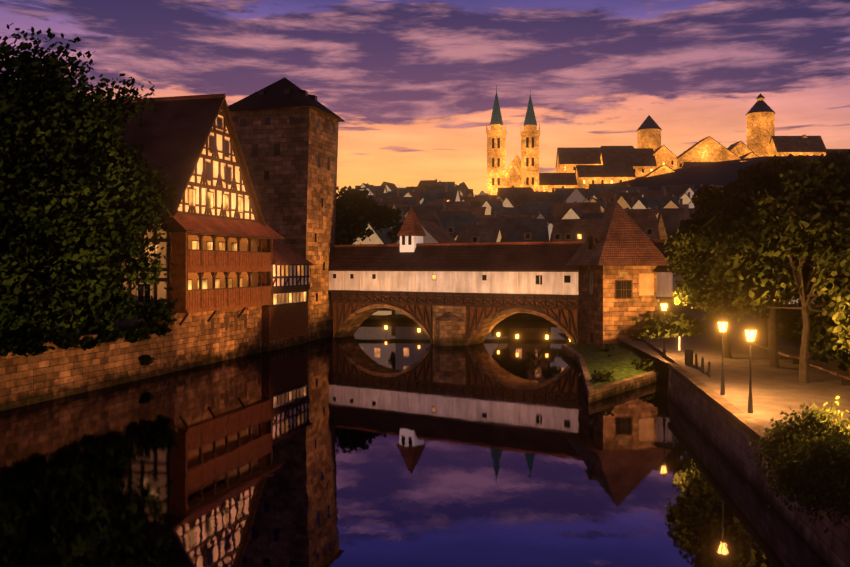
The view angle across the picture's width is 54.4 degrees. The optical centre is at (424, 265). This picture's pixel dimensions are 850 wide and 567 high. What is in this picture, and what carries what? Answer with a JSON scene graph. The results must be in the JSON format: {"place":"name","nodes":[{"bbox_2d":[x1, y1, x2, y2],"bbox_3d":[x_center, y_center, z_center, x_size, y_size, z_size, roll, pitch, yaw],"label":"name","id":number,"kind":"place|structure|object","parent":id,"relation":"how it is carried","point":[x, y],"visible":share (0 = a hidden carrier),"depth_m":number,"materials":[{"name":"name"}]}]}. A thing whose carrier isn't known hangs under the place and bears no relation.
{"place":"outdoors","nodes":[
{"label":"outdoors","id":0,"kind":"place"},
{"bbox_2d":[0,319,332,410],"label":"bank","id":1,"kind":"structure","parent":0,"point":[56,373],"depth_m":53.73,"materials":[{"name":"stone"}]},
{"bbox_2d":[0,337,23,356],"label":"bush","id":2,"kind":"object","parent":1,"relation":"on","point":[6,346],"visible":1,"depth_m":47.20,"materials":[{"name":"green plant"}]},
{"bbox_2d":[12,328,36,356],"bbox_3d":[-23.617,4.502,48.520,1.542,1.662,1.278,0,0,-44],"label":"wall tuft","id":3,"kind":"object","parent":1,"relation":"on","point":[27,347],"visible":0.88,"depth_m":48.38,"materials":[{"name":"green plant"}]},
{"bbox_2d":[29,338,47,355],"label":"bush","id":4,"kind":"object","parent":1,"relation":"on","point":[40,348],"visible":0.81,"depth_m":49.29,"materials":[{"name":"green plant"}]},
{"bbox_2d":[49,331,78,349],"bbox_3d":[-22.945,4.714,51.860,1.838,1.232,2.241,0,0,2],"label":"wall tuft","id":5,"kind":"object","parent":1,"relation":"on","point":[65,342],"visible":0.94,"depth_m":51.65,"materials":[{"name":"green plant"}]},
{"bbox_2d":[69,330,80,348],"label":"bush","id":6,"kind":"object","parent":1,"relation":"on","point":[76,338],"visible":0.29,"depth_m":52.92,"materials":[{"name":"green plant"}]},
{"bbox_2d":[77,334,102,351],"bbox_3d":[-22.307,5.065,54.225,2.069,1.238,1.852,0,0,2],"label":"bush","id":7,"kind":"object","parent":1,"relation":"on","point":[87,342],"visible":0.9,"depth_m":53.95,"materials":[{"name":"green plant"}]},
{"bbox_2d":[0,23,182,351],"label":"tree","id":8,"kind":"object","parent":1,"relation":"on","point":[78,202],"visible":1,"depth_m":51.63,"materials":[{"name":"green plant"}]},
{"bbox_2d":[89,324,116,344],"bbox_3d":[-21.812,4.659,55.851,1.944,1.459,1.635,0,0,-33],"label":"wall tuft","id":9,"kind":"object","parent":1,"relation":"on","point":[106,335],"visible":0.56,"depth_m":55.63,"materials":[{"name":"green plant"}]},
{"bbox_2d":[106,325,126,342],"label":"bush","id":10,"kind":"object","parent":1,"relation":"on","point":[121,334],"visible":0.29,"depth_m":56.82,"materials":[{"name":"green plant"}]},
{"bbox_2d":[120,324,140,342],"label":"bush","id":11,"kind":"object","parent":1,"relation":"on","point":[132,336],"visible":0.69,"depth_m":58.62,"materials":[{"name":"green plant"}]},
{"bbox_2d":[134,322,150,340],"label":"bush","id":12,"kind":"object","parent":1,"relation":"on","point":[144,333],"visible":0.77,"depth_m":59.96,"materials":[{"name":"green plant"}]},
{"bbox_2d":[139,355,154,365],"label":"wall plant","id":13,"kind":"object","parent":1,"relation":"on","point":[146,359],"depth_m":60.27,"materials":[{"name":"green plant"}]},
{"bbox_2d":[16,93,283,371],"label":"half-timbered house","id":14,"kind":"structure","parent":1,"relation":"on","point":[221,236],"depth_m":70.77,"materials":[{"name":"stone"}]},
{"bbox_2d":[155,322,171,336],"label":"bush","id":15,"kind":"object","parent":1,"relation":"on","point":[163,329],"visible":0.69,"depth_m":62.29,"materials":[{"name":"green plant"}]},
{"bbox_2d":[228,77,345,341],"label":"water tower","id":16,"kind":"structure","parent":1,"relation":"on","point":[286,129],"depth_m":90.33,"materials":[{"name":"stone"}]},
{"bbox_2d":[0,320,829,566],"bbox_3d":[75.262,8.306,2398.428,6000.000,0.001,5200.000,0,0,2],"label":"water","id":17,"kind":"structure","parent":0,"point":[395,443],"depth_m":33.51,"materials":[{"name":"blue liquid"}]},
{"bbox_2d":[262,239,314,351],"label":"annex","id":18,"kind":"object","parent":17,"relation":"in","point":[285,320],"visible":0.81,"depth_m":83.92,"materials":[{"name":"wood"}]},
{"bbox_2d":[385,326,570,342],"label":"arch lamps","id":19,"kind":"object","parent":17,"relation":"in","point":[517,335],"visible":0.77,"depth_m":88.20,"materials":[{"name":"glass"}]},
{"bbox_2d":[328,206,681,345],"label":"covered bridge","id":20,"kind":"structure","parent":17,"relation":"in","point":[453,294],"depth_m":86.49,"materials":[{"name":"paint"}]},
{"bbox_2d":[0,0,849,198],"label":"sky","id":21,"kind":"structure","parent":0,"point":[413,83],"materials":[{"name":"purple"}]},
{"bbox_2d":[366,311,547,320],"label":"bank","id":22,"kind":"structure","parent":0,"point":[516,316],"depth_m":125.75,"materials":[{"name":"stone"}]},
{"bbox_2d":[379,156,849,310],"bbox_3d":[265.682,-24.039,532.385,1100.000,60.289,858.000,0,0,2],"label":"hill","id":23,"kind":"structure","parent":0,"point":[722,173],"depth_m":358.52,"materials":[{"name":"green plant"}]},
{"bbox_2d":[335,186,401,244],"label":"tree","id":24,"kind":"object","parent":23,"relation":"on","point":[357,210],"visible":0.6,"depth_m":124.87,"materials":[{"name":"green plant"}]},
{"bbox_2d":[391,222,402,233],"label":"tree","id":25,"kind":"object","parent":23,"relation":"on","point":[397,228],"depth_m":132.46,"materials":[{"name":"green plant"}]},
{"bbox_2d":[486,85,539,194],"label":"church","id":26,"kind":"structure","parent":23,"relation":"on","point":[524,171],"depth_m":335.75,"materials":[{"name":"yellow stone"}]},
{"bbox_2d":[351,179,814,314],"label":"town houses","id":27,"kind":"structure","parent":23,"relation":"on","point":[449,212],"depth_m":158.71,"materials":[{"name":"tile"}]},
{"bbox_2d":[539,93,849,191],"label":"castle","id":28,"kind":"structure","parent":23,"relation":"on","point":[649,155],"depth_m":402.57,"materials":[{"name":"stone"}]},
{"bbox_2d":[561,343,669,403],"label":"grassy bank","id":29,"kind":"structure","parent":0,"point":[589,360],"depth_m":60.15,"materials":[{"name":"green plant"}]},
{"bbox_2d":[579,369,614,382],"bbox_3d":[11.463,7.407,54.041,2.218,1.301,2.141,0,0,-24],"label":"tuft","id":30,"kind":"object","parent":29,"relation":"on","point":[601,377],"visible":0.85,"depth_m":53.75,"materials":[{"name":"green plant"}]},
{"bbox_2d":[595,344,614,351],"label":"bush","id":31,"kind":"object","parent":29,"relation":"on","point":[604,348],"visible":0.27,"depth_m":70.48,"materials":[{"name":"green plant"}]},
{"bbox_2d":[604,352,619,356],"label":"bush","id":32,"kind":"object","parent":29,"relation":"on","point":[616,354],"visible":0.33,"depth_m":65.92,"materials":[{"name":"green plant"}]},
{"bbox_2d":[565,202,671,345],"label":"tower","id":33,"kind":"structure","parent":29,"relation":"on","point":[617,258],"depth_m":74.99,"materials":[{"name":"stone"}]},
{"bbox_2d":[631,358,660,371],"bbox_3d":[15.983,7.421,59.765,2.159,1.608,2.535,0,0,2],"label":"bush","id":34,"kind":"object","parent":29,"relation":"on","point":[648,366],"visible":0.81,"depth_m":59.55,"materials":[{"name":"green plant"}]},
{"bbox_2d":[629,324,669,341],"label":"island bush","id":35,"kind":"object","parent":29,"relation":"on","point":[650,333],"visible":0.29,"depth_m":72.10,"materials":[{"name":"green plant"}]},
{"bbox_2d":[634,357,664,368],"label":"bush","id":36,"kind":"object","parent":29,"relation":"on","point":[660,363],"visible":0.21,"depth_m":61.21,"materials":[{"name":"green plant"}]},
{"bbox_2d":[630,307,700,337],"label":"island bush","id":37,"kind":"object","parent":29,"relation":"on","point":[674,326],"visible":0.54,"depth_m":73.26,"materials":[{"name":"green plant"}]},
{"bbox_2d":[616,311,849,566],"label":"bank","id":38,"kind":"structure","parent":0,"point":[728,425],"depth_m":41.41,"materials":[{"name":"stone"}]},
{"bbox_2d":[660,298,667,357],"bbox_3d":[16.239,4.226,56.119,0.524,4.060,0.600,0,0,2],"label":"lamp","id":39,"kind":"object","parent":38,"relation":"on","point":[664,303],"visible":1,"depth_m":56.05,"materials":[{"name":"metal"}]},
{"bbox_2d":[678,336,680,349],"bbox_3d":[18.791,5.731,61.040,0.166,1.050,0.166,0,0,24],"label":"bollard","id":40,"kind":"object","parent":38,"relation":"on","point":[679,343],"visible":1,"depth_m":61.00,"materials":[{"name":"white paint"}]},
{"bbox_2d":[684,349,693,364],"bbox_3d":[16.607,5.756,51.994,0.552,1.000,0.580,0,0,2],"label":"litter bin","id":41,"kind":"object","parent":38,"relation":"on","point":[688,356],"visible":1,"depth_m":51.78,"materials":[{"name":"metal"}]},
{"bbox_2d":[676,311,711,334],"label":"island bush","id":42,"kind":"object","parent":38,"relation":"on","point":[697,325],"visible":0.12,"depth_m":76.10,"materials":[{"name":"green plant"}]},
{"bbox_2d":[671,264,720,342],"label":"tree","id":43,"kind":"object","parent":38,"relation":"on","point":[717,337],"visible":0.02,"depth_m":66.67,"materials":[{"name":"green plant"}]},
{"bbox_2d":[695,354,710,376],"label":"bollards","id":44,"kind":"object","parent":38,"relation":"on","point":[702,366],"visible":1,"depth_m":48.26,"materials":[{"name":"metal"}]},
{"bbox_2d":[716,314,728,394],"bbox_3d":[14.415,4.301,40.021,0.524,3.910,0.600,0,0,2],"label":"lamp","id":45,"kind":"object","parent":38,"relation":"on","point":[722,321],"visible":1,"depth_m":39.95,"materials":[{"name":"metal"}]},
{"bbox_2d":[664,198,789,357],"bbox_3d":[20.718,0.864,55.793,8.078,10.893,7.557,0,0,2],"label":"tree","id":46,"kind":"object","parent":38,"relation":"on","point":[688,257],"visible":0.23,"depth_m":55.15,"materials":[{"name":"green plant"}]},
{"bbox_2d":[694,176,799,352],"bbox_3d":[24.377,-0.123,59.138,10.056,12.784,11.019,0,0,2],"label":"tree","id":47,"kind":"object","parent":38,"relation":"on","point":[724,195],"depth_m":59.93,"materials":[{"name":"green plant"}]},
{"bbox_2d":[689,153,807,344],"bbox_3d":[26.328,-1.195,64.744,11.389,15.000,12.268,0,0,2],"label":"tree","id":48,"kind":"object","parent":38,"relation":"on","point":[705,192],"visible":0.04,"depth_m":64.46,"materials":[{"name":"green plant"}]},
{"bbox_2d":[743,321,757,412],"bbox_3d":[13.821,4.301,35.086,0.524,3.910,0.600,0,0,2],"label":"lamp","id":49,"kind":"object","parent":38,"relation":"on","point":[750,329],"visible":1,"depth_m":35.02,"materials":[{"name":"metal"}]},
{"bbox_2d":[697,164,815,367],"bbox_3d":[21.324,-0.028,50.700,8.634,12.646,8.670,0,0,2],"label":"tree","id":50,"kind":"object","parent":38,"relation":"on","point":[718,278],"visible":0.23,"depth_m":50.98,"materials":[{"name":"green plant"}]},
{"bbox_2d":[757,299,799,328],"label":"hedge","id":51,"kind":"object","parent":38,"relation":"on","point":[782,314],"visible":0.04,"depth_m":76.05,"materials":[{"name":"green plant"}]},
{"bbox_2d":[710,149,849,382],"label":"tree","id":52,"kind":"object","parent":38,"relation":"on","point":[806,219],"visible":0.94,"depth_m":42.49,"materials":[{"name":"green plant"}]},
{"bbox_2d":[757,303,808,338],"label":"hedge","id":53,"kind":"object","parent":38,"relation":"on","point":[781,326],"visible":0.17,"depth_m":71.19,"materials":[{"name":"green plant"}]},
{"bbox_2d":[748,396,849,472],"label":"bush","id":54,"kind":"object","parent":38,"relation":"on","point":[812,419],"visible":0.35,"depth_m":24.52,"materials":[{"name":"green plant"}]},
{"bbox_2d":[777,302,821,341],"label":"hedge","id":55,"kind":"object","parent":38,"relation":"on","point":[794,321],"visible":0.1,"depth_m":67.84,"materials":[{"name":"green plant"}]},
{"bbox_2d":[792,352,808,366],"bbox_3d":[23.558,5.795,51.808,0.520,0.920,1.800,0,0,8],"label":"bench","id":56,"kind":"object","parent":38,"relation":"on","point":[795,359],"visible":0.48,"depth_m":52.51,"materials":[{"name":"wood"}]},
{"bbox_2d":[754,414,849,532],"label":"bush","id":57,"kind":"object","parent":38,"relation":"on","point":[813,474],"visible":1,"depth_m":20.82,"materials":[{"name":"green plant"}]},
{"bbox_2d":[790,315,824,346],"bbox_3d":[31.185,5.577,64.398,4.617,4.246,5.390,0,0,35],"label":"hedge","id":58,"kind":"object","parent":38,"relation":"on","point":[800,335],"visible":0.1,"depth_m":64.40,"materials":[{"name":"green plant"}]},
{"bbox_2d":[799,322,849,358],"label":"hedge","id":59,"kind":"object","parent":38,"relation":"on","point":[823,332],"visible":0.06,"depth_m":56.87,"materials":[{"name":"green plant"}]},
{"bbox_2d":[809,316,840,350],"bbox_3d":[30.763,5.586,60.094,5.651,4.866,6.061,0,0,-16],"label":"hedge","id":60,"kind":"object","parent":38,"relation":"on","point":[812,337],"visible":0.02,"depth_m":60.71,"materials":[{"name":"green plant"}]},
{"bbox_2d":[808,321,849,364],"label":"hedge","id":61,"kind":"object","parent":38,"relation":"on","point":[829,342],"visible":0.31,"depth_m":53.58,"materials":[{"name":"green plant"}]},
{"bbox_2d":[813,335,849,376],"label":"hedge","id":62,"kind":"object","parent":38,"relation":"on","point":[845,357],"visible":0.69,"depth_m":48.68,"materials":[{"name":"green plant"}]},
{"bbox_2d":[821,248,849,353],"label":"tree","id":63,"kind":"object","parent":38,"relation":"on","point":[842,311],"visible":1,"depth_m":34.91,"materials":[{"name":"green plant"}]},
{"bbox_2d":[840,368,849,385],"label":"bench","id":64,"kind":"object","parent":38,"relation":"on","point":[845,380],"visible":1,"depth_m":43.15,"materials":[{"name":"wood"}]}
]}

